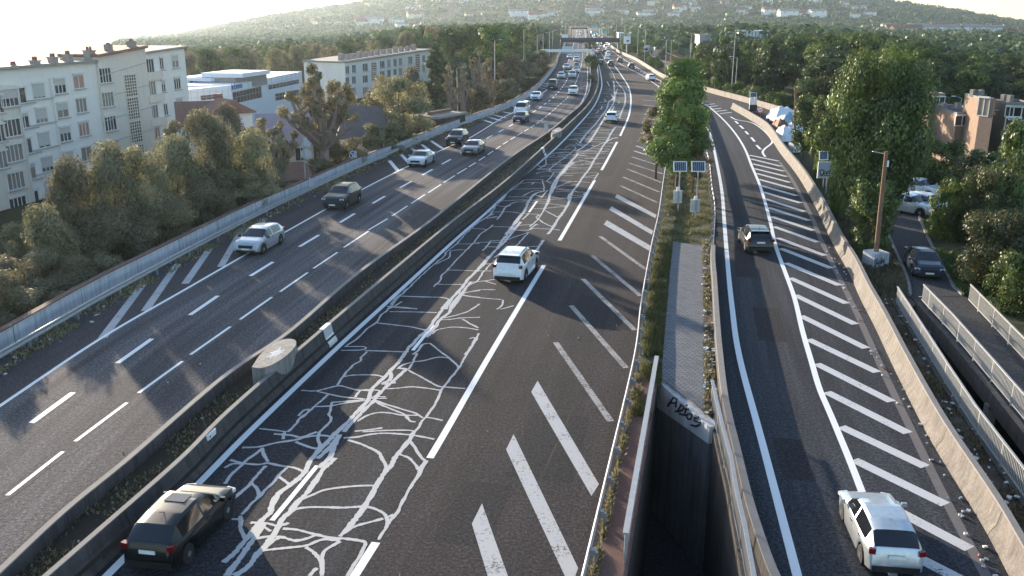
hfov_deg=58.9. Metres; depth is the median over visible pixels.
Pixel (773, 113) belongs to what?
tarpaulin
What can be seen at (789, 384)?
ramp road
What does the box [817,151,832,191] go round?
display sign
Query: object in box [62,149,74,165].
window
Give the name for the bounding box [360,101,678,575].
road
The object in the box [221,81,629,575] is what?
crack sealant
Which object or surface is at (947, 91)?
broadleaf tree
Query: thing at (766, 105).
parapet wall
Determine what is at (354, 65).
window
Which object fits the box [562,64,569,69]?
car
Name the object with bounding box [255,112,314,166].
house
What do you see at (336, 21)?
house
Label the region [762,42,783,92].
conifer
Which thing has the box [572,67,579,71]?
car
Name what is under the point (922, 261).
car
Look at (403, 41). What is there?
broadleaf tree
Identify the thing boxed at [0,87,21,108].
window
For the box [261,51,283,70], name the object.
broadleaf tree
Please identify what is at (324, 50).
broadleaf tree
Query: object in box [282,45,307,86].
broadleaf tree
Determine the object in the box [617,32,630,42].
warehouse
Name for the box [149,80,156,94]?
window
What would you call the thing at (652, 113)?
broadleaf tree
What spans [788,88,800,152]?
utility pole
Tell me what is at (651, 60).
shrub
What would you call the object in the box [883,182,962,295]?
road
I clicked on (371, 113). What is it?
house
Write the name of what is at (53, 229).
broadleaf tree
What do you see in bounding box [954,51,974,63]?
broadleaf tree
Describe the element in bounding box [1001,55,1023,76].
broadleaf tree
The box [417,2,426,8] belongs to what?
house
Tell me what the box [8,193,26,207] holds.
window
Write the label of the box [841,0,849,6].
house
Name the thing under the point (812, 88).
broadleaf tree
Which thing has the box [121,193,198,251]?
bush
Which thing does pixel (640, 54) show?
shrub
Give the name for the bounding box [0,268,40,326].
bush
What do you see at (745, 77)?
broadleaf tree
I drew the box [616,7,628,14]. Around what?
house
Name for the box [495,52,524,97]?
broadleaf tree
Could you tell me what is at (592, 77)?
shrub
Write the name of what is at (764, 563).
ramp kerb wall
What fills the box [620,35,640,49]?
shrub
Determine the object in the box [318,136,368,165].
shrub
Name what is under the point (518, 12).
house
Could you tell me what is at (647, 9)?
house
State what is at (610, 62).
car
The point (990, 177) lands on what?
shrub
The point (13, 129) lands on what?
window
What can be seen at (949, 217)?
shrub
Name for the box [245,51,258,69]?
broadleaf tree
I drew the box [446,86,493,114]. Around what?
shrub
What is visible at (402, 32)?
broadleaf tree
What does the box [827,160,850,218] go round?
shrub
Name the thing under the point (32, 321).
concrete wall
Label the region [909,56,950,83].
broadleaf tree
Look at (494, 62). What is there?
lamp post
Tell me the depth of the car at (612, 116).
124.87 m
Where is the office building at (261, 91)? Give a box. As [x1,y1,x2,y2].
[187,69,303,126]
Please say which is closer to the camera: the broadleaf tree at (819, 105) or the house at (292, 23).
the broadleaf tree at (819, 105)
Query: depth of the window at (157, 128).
116.83 m
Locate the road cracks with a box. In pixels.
[0,149,936,575]
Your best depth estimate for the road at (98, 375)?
42.77 m
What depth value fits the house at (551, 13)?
1327.91 m
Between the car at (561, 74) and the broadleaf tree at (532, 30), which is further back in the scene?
the broadleaf tree at (532, 30)
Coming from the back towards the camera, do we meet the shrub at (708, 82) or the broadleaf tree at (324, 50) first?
the broadleaf tree at (324, 50)
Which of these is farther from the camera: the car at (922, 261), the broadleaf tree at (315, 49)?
the broadleaf tree at (315, 49)
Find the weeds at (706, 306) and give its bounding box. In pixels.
[701,239,719,414]
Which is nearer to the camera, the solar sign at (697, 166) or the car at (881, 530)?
the car at (881, 530)
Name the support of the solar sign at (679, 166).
on the verge at (698, 237)
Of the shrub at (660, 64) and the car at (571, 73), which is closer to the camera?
the car at (571, 73)
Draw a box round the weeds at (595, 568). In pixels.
[588,373,641,575]
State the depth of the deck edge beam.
37.81 m
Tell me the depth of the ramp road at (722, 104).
150.68 m
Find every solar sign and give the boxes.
[673,161,686,211]
[690,161,704,216]
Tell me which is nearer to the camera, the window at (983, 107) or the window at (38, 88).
the window at (38, 88)
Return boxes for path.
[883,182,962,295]
[910,297,1023,423]
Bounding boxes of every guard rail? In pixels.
[0,60,557,357]
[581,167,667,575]
[704,149,715,250]
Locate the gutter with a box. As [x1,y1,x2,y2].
[702,241,719,413]
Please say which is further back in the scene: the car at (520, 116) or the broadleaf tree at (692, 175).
the car at (520, 116)
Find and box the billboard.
[624,36,630,53]
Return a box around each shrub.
[0,276,63,318]
[59,248,124,280]
[258,181,288,193]
[306,158,335,172]
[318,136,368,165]
[358,122,406,153]
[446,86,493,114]
[491,78,516,105]
[584,54,598,67]
[585,42,594,48]
[587,75,594,80]
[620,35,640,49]
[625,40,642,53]
[637,51,650,60]
[646,55,660,65]
[655,61,663,67]
[704,79,718,87]
[711,76,726,88]
[723,82,737,92]
[728,80,746,93]
[735,89,743,95]
[742,88,751,96]
[747,86,767,97]
[758,92,777,101]
[765,91,788,103]
[772,99,793,108]
[812,131,830,176]
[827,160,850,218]
[928,176,976,242]
[950,206,1023,289]
[958,163,1023,242]
[958,172,1023,243]
[982,246,1023,317]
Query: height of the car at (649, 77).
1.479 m
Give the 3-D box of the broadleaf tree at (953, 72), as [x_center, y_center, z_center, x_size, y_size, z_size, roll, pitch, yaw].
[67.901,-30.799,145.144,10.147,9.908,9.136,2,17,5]
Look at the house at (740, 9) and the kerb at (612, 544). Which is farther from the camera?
the house at (740, 9)
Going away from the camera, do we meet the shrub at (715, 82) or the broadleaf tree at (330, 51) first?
the shrub at (715, 82)
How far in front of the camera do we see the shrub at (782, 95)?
147.55 m
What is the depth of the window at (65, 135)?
99.64 m
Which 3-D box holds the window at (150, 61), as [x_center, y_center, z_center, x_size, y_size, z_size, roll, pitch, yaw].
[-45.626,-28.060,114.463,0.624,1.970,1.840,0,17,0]
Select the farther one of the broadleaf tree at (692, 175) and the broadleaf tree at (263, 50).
the broadleaf tree at (263, 50)
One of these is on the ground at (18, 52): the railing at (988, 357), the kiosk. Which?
the kiosk
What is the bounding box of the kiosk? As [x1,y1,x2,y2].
[273,162,316,186]
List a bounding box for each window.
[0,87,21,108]
[0,93,6,114]
[0,122,8,143]
[0,148,10,170]
[2,116,23,138]
[4,141,26,164]
[6,169,27,192]
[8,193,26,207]
[16,86,36,104]
[22,111,39,129]
[26,81,54,101]
[26,136,41,154]
[29,106,56,126]
[30,162,45,180]
[32,130,59,151]
[34,188,39,200]
[35,154,54,175]
[39,180,54,199]
[53,77,68,95]
[56,101,70,119]
[58,124,73,143]
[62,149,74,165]
[72,72,86,89]
[75,96,89,114]
[77,119,91,137]
[80,144,92,162]
[98,66,113,84]
[100,90,116,108]
[103,114,118,132]
[107,138,119,149]
[124,74,137,96]
[126,97,140,119]
[129,120,142,143]
[132,144,144,162]
[146,57,154,71]
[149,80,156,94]
[151,103,158,117]
[154,126,160,140]
[159,56,164,70]
[160,79,167,92]
[163,102,169,115]
[171,54,179,68]
[173,76,182,90]
[175,96,182,101]
[201,94,222,99]
[295,147,305,160]
[345,65,349,74]
[352,64,355,73]
[352,75,355,83]
[362,63,367,71]
[362,74,367,82]
[362,86,367,95]
[371,62,376,72]
[380,60,384,68]
[387,59,390,67]
[387,69,390,76]
[393,58,396,66]
[408,56,412,63]
[416,54,419,63]
[935,96,945,103]
[954,114,965,125]
[976,96,990,116]
[1004,105,1022,116]
[1004,116,1021,129]
[1008,106,1023,120]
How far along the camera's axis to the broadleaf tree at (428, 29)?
304.51 m
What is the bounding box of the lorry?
[643,45,653,52]
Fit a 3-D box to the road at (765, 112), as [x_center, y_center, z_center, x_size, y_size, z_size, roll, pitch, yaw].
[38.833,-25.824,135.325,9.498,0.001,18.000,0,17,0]
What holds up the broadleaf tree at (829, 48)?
on the ground at (18, 52)
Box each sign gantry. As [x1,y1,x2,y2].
[541,46,592,63]
[571,27,587,34]
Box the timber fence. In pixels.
[659,49,682,62]
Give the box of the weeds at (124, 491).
[16,117,571,575]
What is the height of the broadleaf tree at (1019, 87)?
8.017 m
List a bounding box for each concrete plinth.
[252,339,296,385]
[551,127,561,138]
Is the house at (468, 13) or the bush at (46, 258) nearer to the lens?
the bush at (46, 258)
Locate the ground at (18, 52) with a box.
[0,0,1021,300]
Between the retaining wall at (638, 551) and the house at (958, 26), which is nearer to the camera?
the retaining wall at (638, 551)
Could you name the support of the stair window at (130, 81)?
in the apartment building at (82, 101)
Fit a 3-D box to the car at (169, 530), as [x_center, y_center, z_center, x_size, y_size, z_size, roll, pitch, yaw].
[-9.447,6.497,25.992,1.960,1.481,3.841,3,17,9]
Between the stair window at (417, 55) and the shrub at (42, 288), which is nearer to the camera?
the shrub at (42, 288)
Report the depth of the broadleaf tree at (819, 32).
297.34 m
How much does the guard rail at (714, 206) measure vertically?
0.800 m
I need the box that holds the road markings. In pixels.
[0,29,991,575]
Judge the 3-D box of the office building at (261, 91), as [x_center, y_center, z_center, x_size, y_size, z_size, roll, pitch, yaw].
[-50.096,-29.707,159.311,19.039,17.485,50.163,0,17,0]
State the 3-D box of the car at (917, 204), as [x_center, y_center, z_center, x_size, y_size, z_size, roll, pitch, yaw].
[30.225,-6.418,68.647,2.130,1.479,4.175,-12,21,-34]
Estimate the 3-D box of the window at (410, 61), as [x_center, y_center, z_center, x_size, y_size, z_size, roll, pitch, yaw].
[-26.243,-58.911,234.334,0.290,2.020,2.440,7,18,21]
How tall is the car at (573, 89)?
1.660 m
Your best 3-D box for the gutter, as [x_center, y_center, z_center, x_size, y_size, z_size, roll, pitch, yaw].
[10.126,0.815,46.614,0.639,0.055,27.396,3,17,11]
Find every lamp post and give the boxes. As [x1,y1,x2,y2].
[494,39,501,98]
[731,32,735,92]
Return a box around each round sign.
[349,151,356,157]
[757,107,762,117]
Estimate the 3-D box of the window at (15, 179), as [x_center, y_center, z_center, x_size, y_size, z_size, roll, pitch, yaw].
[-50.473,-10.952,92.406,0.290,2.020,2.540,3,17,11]
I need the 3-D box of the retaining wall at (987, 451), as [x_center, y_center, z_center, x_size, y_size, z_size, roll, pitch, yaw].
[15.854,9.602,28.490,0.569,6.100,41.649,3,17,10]
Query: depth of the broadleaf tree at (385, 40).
294.51 m
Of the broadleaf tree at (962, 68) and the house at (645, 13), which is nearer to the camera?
the broadleaf tree at (962, 68)
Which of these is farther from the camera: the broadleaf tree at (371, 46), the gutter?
the broadleaf tree at (371, 46)
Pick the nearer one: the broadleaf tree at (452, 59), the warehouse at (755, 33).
the broadleaf tree at (452, 59)
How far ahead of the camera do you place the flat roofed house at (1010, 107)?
99.90 m
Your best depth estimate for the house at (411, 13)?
1443.20 m
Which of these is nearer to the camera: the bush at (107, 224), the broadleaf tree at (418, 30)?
the bush at (107, 224)
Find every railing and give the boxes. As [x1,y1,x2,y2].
[623,356,658,563]
[711,380,756,575]
[896,286,1023,496]
[921,284,1023,418]
[968,284,1023,358]
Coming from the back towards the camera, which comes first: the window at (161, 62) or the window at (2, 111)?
the window at (161, 62)
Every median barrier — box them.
[0,30,590,575]
[42,30,599,575]
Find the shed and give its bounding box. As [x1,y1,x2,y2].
[408,108,467,133]
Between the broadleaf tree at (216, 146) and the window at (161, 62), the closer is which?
the broadleaf tree at (216, 146)
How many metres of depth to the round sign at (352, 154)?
88.01 m
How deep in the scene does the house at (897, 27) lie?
862.37 m
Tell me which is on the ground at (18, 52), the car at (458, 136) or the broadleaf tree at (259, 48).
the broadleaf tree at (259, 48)
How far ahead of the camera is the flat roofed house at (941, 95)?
125.87 m
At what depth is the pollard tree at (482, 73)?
169.39 m
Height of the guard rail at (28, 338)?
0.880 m
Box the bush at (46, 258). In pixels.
[20,243,103,298]
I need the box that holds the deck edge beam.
[915,301,1023,453]
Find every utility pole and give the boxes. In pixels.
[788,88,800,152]
[862,151,889,267]
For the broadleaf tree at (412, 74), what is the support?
on the ground at (18, 52)
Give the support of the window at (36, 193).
in the apartment building at (82, 101)
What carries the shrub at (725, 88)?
on the ground at (18, 52)
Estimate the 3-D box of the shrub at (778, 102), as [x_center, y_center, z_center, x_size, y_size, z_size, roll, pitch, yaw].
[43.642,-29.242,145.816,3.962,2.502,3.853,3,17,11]
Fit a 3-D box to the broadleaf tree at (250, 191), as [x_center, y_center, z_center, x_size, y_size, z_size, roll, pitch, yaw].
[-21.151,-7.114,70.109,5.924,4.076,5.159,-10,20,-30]
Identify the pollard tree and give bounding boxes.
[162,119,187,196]
[246,117,298,165]
[273,138,290,187]
[276,62,359,169]
[442,65,460,110]
[455,63,472,115]
[465,51,485,111]
[481,66,486,108]
[482,57,499,108]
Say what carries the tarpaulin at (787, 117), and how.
on the ground at (18, 52)
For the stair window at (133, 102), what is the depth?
110.99 m
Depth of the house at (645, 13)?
1293.86 m
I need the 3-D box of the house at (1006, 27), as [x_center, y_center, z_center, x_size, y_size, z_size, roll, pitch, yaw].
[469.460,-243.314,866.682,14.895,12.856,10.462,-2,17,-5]
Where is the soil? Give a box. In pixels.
[19,29,599,575]
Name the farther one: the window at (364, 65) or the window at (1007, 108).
the window at (364, 65)
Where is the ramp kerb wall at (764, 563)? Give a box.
[710,244,780,575]
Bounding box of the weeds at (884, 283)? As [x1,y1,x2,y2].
[821,192,908,297]
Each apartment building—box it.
[0,39,188,210]
[302,44,430,100]
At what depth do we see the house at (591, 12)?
1327.10 m
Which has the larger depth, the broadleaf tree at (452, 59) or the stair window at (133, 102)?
the broadleaf tree at (452, 59)
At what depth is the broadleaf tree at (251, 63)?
272.58 m
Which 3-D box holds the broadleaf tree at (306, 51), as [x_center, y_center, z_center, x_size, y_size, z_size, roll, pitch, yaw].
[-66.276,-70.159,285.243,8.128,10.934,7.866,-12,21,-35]
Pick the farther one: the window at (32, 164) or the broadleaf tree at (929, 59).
the broadleaf tree at (929, 59)
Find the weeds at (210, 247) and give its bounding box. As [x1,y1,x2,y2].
[0,106,512,373]
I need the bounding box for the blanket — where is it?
[772,118,787,130]
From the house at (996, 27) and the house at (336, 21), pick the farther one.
the house at (336, 21)
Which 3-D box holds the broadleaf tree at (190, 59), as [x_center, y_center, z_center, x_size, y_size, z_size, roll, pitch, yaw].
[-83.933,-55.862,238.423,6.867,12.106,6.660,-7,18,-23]
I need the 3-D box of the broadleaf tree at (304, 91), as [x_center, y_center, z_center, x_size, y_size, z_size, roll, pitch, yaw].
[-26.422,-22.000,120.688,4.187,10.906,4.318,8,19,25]
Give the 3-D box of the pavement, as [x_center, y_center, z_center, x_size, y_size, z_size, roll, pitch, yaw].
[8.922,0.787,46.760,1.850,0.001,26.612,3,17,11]
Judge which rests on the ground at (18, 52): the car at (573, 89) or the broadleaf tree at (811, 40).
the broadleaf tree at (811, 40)
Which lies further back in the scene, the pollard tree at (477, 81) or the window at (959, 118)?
the pollard tree at (477, 81)
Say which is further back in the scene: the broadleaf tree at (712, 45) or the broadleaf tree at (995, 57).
the broadleaf tree at (995, 57)
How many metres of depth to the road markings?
36.13 m
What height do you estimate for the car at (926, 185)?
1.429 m
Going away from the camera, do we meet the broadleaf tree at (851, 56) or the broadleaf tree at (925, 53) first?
the broadleaf tree at (851, 56)
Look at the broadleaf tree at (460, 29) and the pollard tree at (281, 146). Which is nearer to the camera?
the pollard tree at (281, 146)
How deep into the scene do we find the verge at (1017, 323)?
44.75 m
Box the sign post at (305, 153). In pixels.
[300,135,311,178]
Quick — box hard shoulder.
[0,29,577,403]
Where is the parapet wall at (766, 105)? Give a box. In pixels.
[601,36,784,109]
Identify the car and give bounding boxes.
[121,483,235,570]
[233,221,284,253]
[322,181,361,208]
[407,149,435,166]
[445,129,468,145]
[461,139,485,154]
[493,244,539,281]
[512,111,529,122]
[513,101,530,114]
[530,91,542,99]
[547,79,557,89]
[557,72,565,78]
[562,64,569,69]
[568,70,575,77]
[568,85,578,95]
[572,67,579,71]
[605,111,619,122]
[607,60,613,65]
[627,63,634,68]
[645,74,654,80]
[737,224,774,251]
[838,490,926,574]
[898,191,935,216]
[904,246,944,277]
[908,177,940,194]
[909,191,948,208]
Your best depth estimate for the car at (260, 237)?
57.34 m
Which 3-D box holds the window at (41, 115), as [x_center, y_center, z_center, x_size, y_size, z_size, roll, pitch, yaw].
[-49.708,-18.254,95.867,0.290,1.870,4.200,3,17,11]
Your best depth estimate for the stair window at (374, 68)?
218.00 m
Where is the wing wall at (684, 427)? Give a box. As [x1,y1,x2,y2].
[651,379,715,568]
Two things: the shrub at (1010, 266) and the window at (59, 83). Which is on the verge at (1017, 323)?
the shrub at (1010, 266)
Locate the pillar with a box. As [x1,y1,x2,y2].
[980,403,994,445]
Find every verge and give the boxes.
[597,378,634,544]
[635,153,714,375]
[825,194,918,296]
[879,296,1023,532]
[889,297,915,306]
[921,218,1022,297]
[968,298,1023,355]
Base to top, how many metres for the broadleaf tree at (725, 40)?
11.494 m
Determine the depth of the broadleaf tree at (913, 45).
188.00 m
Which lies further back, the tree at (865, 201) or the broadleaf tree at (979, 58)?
the broadleaf tree at (979, 58)
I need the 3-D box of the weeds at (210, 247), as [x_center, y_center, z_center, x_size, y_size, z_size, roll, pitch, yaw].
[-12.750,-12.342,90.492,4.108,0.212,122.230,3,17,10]
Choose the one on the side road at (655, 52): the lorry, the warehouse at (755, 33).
the lorry
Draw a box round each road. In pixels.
[0,29,589,564]
[95,27,629,575]
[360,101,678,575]
[590,28,737,100]
[643,399,1023,575]
[649,48,671,65]
[696,101,764,108]
[703,109,1008,575]
[746,109,817,121]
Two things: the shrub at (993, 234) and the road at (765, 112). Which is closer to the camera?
the shrub at (993, 234)
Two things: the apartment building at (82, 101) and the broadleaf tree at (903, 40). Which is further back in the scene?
the broadleaf tree at (903, 40)
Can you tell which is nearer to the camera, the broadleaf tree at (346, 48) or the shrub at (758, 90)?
the shrub at (758, 90)
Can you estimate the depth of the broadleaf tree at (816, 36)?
229.25 m
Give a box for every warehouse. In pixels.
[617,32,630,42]
[694,34,711,44]
[735,30,767,39]
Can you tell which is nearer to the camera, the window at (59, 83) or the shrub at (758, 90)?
the window at (59, 83)
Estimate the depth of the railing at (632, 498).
28.55 m
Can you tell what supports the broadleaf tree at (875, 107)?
on the ground at (18, 52)
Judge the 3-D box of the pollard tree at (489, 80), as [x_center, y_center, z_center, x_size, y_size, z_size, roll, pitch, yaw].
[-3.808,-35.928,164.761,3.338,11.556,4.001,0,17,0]
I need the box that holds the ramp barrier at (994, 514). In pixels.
[731,103,1023,575]
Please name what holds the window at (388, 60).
in the apartment building at (357, 70)
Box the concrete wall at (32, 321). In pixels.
[0,44,563,350]
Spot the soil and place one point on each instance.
(85, 527)
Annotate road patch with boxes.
[432,156,815,546]
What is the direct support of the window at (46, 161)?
in the apartment building at (82, 101)
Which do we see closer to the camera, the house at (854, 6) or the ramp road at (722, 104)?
the ramp road at (722, 104)
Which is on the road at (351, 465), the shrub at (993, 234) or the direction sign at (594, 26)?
the direction sign at (594, 26)
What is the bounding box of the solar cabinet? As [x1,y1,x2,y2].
[749,92,756,112]
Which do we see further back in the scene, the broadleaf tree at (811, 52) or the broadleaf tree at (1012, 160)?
the broadleaf tree at (811, 52)
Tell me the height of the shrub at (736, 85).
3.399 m
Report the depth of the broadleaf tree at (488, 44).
245.44 m
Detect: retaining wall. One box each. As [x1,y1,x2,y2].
[627,390,656,575]
[703,429,744,575]
[892,303,1023,508]
[912,299,980,398]
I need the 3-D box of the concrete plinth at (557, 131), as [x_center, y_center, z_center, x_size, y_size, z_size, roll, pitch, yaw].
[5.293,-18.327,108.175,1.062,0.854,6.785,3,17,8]
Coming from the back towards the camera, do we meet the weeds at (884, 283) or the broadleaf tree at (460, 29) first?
the broadleaf tree at (460, 29)
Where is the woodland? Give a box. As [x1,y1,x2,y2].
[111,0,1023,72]
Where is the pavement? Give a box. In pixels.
[662,242,703,410]
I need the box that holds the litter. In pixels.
[3,142,1019,575]
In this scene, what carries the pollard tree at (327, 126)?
on the ground at (18, 52)
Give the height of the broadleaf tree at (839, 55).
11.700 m
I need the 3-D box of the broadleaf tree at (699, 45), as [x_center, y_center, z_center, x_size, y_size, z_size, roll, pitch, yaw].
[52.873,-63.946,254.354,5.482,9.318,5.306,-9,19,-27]
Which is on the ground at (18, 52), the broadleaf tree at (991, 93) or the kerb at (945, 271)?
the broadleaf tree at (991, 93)
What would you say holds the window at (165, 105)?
in the apartment building at (82, 101)
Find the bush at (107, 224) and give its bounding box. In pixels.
[72,202,159,267]
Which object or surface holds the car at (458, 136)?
on the road at (98, 375)
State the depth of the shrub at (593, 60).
248.51 m
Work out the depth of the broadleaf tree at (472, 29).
240.70 m
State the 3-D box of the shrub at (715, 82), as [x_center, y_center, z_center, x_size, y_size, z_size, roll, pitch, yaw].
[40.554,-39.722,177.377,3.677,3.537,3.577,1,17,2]
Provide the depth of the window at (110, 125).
106.75 m
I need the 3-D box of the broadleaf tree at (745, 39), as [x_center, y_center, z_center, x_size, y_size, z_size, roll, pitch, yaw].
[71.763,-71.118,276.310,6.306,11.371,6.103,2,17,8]
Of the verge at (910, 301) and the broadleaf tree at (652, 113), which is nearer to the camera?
the verge at (910, 301)
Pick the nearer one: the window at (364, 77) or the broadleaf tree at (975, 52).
the window at (364, 77)
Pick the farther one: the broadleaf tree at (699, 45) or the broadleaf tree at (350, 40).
the broadleaf tree at (350, 40)
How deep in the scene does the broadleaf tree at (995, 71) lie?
152.09 m
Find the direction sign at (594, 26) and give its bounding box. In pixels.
[589,25,599,35]
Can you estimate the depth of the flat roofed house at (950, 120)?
107.95 m
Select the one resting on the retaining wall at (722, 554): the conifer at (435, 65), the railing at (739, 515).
the railing at (739, 515)
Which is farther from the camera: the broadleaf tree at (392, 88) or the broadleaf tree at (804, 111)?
the broadleaf tree at (392, 88)
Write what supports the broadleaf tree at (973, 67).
on the ground at (18, 52)
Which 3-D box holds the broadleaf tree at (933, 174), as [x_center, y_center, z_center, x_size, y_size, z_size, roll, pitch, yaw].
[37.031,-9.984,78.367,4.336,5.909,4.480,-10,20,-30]
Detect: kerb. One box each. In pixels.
[598,377,657,575]
[883,225,911,297]
[918,215,963,296]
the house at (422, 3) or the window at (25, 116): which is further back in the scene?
the house at (422, 3)
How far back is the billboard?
318.38 m
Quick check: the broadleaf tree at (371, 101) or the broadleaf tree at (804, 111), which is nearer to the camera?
the broadleaf tree at (804, 111)
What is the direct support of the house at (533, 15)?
on the ground at (18, 52)
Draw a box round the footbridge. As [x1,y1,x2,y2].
[560,38,619,49]
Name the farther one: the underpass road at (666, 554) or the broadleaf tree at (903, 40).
the broadleaf tree at (903, 40)
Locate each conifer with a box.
[423,44,446,111]
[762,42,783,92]
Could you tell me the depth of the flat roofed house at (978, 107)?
100.63 m
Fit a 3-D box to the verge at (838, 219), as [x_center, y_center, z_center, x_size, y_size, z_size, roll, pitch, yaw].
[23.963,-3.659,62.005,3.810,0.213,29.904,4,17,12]
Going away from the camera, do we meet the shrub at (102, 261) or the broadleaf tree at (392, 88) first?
the shrub at (102, 261)
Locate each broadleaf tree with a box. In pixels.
[0,221,38,287]
[0,252,46,325]
[4,202,87,294]
[42,153,110,253]
[78,139,150,258]
[111,143,176,247]
[138,133,212,239]
[170,176,234,227]
[180,106,247,202]
[184,50,197,70]
[185,52,200,75]
[194,47,206,64]
[194,47,226,72]
[211,126,280,201]
[212,47,234,69]
[212,168,282,210]
[216,100,245,162]
[218,47,247,69]
[234,44,255,69]
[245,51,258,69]
[252,157,286,187]
[256,44,270,65]
[258,44,271,69]
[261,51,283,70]
[266,47,290,70]
[268,44,292,60]
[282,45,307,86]
[298,81,325,157]
[300,47,309,71]
[304,44,317,59]
[308,42,322,58]
[318,45,339,57]
[320,46,332,56]
[324,79,351,140]
[338,41,359,53]
[344,37,365,46]
[355,87,387,119]
[360,40,380,51]
[370,74,435,141]
[372,35,396,49]
[372,73,398,119]
[393,29,419,47]
[395,30,416,48]
[399,65,428,130]
[406,28,421,47]
[413,32,438,68]
[417,25,429,35]
[420,26,442,68]
[423,27,485,89]
[438,27,473,84]
[452,25,469,56]
[460,23,491,68]
[468,23,513,81]
[483,25,508,56]
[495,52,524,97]
[499,24,530,67]
[514,59,542,90]
[521,25,538,57]
[527,49,553,76]
[638,101,674,178]
[643,56,715,189]
[673,69,711,158]
[687,128,713,192]
[690,43,707,63]
[693,47,731,79]
[703,40,723,65]
[710,44,749,82]
[717,48,759,85]
[719,36,732,49]
[726,39,745,61]
[738,44,755,65]
[742,35,756,49]
[745,39,757,55]
[751,45,799,90]
[752,37,768,56]
[754,43,784,73]
[756,37,777,56]
[760,44,797,90]
[769,33,781,44]
[786,33,812,96]
[789,95,816,163]
[793,38,851,99]
[794,35,822,63]
[794,37,817,78]
[796,55,846,120]
[802,50,849,94]
[803,42,847,95]
[804,31,822,36]
[804,95,828,158]
[810,92,838,181]
[816,43,942,224]
[821,33,857,54]
[831,49,881,93]
[845,33,871,39]
[846,33,885,54]
[873,33,888,43]
[878,43,909,62]
[885,37,912,44]
[885,39,926,56]
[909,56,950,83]
[910,46,944,66]
[914,59,953,102]
[915,138,973,185]
[926,64,968,102]
[927,64,970,91]
[933,52,961,84]
[945,148,1005,197]
[947,69,991,104]
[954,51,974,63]
[959,53,994,68]
[962,50,981,54]
[965,73,1004,98]
[967,62,992,89]
[973,65,1012,94]
[978,61,1013,88]
[987,145,1023,170]
[989,54,1007,66]
[992,117,1023,176]
[1000,52,1019,65]
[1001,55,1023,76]
[1007,69,1023,94]
[1012,79,1023,99]
[1014,82,1023,99]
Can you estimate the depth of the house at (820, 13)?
1338.21 m
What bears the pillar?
on the underpass road at (666, 554)
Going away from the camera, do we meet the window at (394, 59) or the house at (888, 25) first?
the window at (394, 59)
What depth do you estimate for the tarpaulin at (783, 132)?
107.24 m
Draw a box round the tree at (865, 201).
[845,176,901,253]
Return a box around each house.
[174,94,236,160]
[198,97,255,155]
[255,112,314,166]
[284,22,294,26]
[334,19,342,24]
[336,105,388,156]
[356,18,368,25]
[365,17,383,25]
[389,18,403,22]
[395,22,408,27]
[406,10,417,17]
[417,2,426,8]
[464,11,472,15]
[509,9,529,18]
[527,12,540,19]
[537,11,548,16]
[547,11,559,15]
[585,5,600,9]
[585,9,600,16]
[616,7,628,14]
[636,11,650,18]
[642,7,652,10]
[647,0,655,5]
[668,12,679,16]
[672,4,682,11]
[676,3,686,9]
[682,0,696,7]
[691,4,700,11]
[736,7,744,14]
[761,7,775,14]
[776,9,798,16]
[799,11,805,16]
[808,9,826,17]
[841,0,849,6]
[850,12,860,17]
[852,5,866,12]
[863,9,876,16]
[885,24,897,28]
[889,26,904,29]
[904,24,922,29]
[907,23,925,24]
[921,24,944,30]
[923,90,945,136]
[926,102,965,164]
[944,24,960,29]
[959,89,995,171]
[960,24,985,30]
[972,25,980,29]
[984,25,1002,30]
[987,94,1023,164]
[1003,26,1012,29]
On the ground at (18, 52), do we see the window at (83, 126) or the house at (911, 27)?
the house at (911, 27)
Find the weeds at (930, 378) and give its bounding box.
[881,294,1023,527]
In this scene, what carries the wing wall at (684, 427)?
on the underpass road at (666, 554)
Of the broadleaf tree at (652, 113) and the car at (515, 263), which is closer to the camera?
the car at (515, 263)
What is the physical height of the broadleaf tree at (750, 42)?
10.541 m
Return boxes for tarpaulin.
[765,106,793,120]
[775,112,793,123]
[776,125,792,141]
[788,122,806,131]
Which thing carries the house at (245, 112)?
on the ground at (18, 52)
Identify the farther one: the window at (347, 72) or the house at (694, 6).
the house at (694, 6)
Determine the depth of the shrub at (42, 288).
47.47 m
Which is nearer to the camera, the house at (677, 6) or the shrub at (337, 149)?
the shrub at (337, 149)

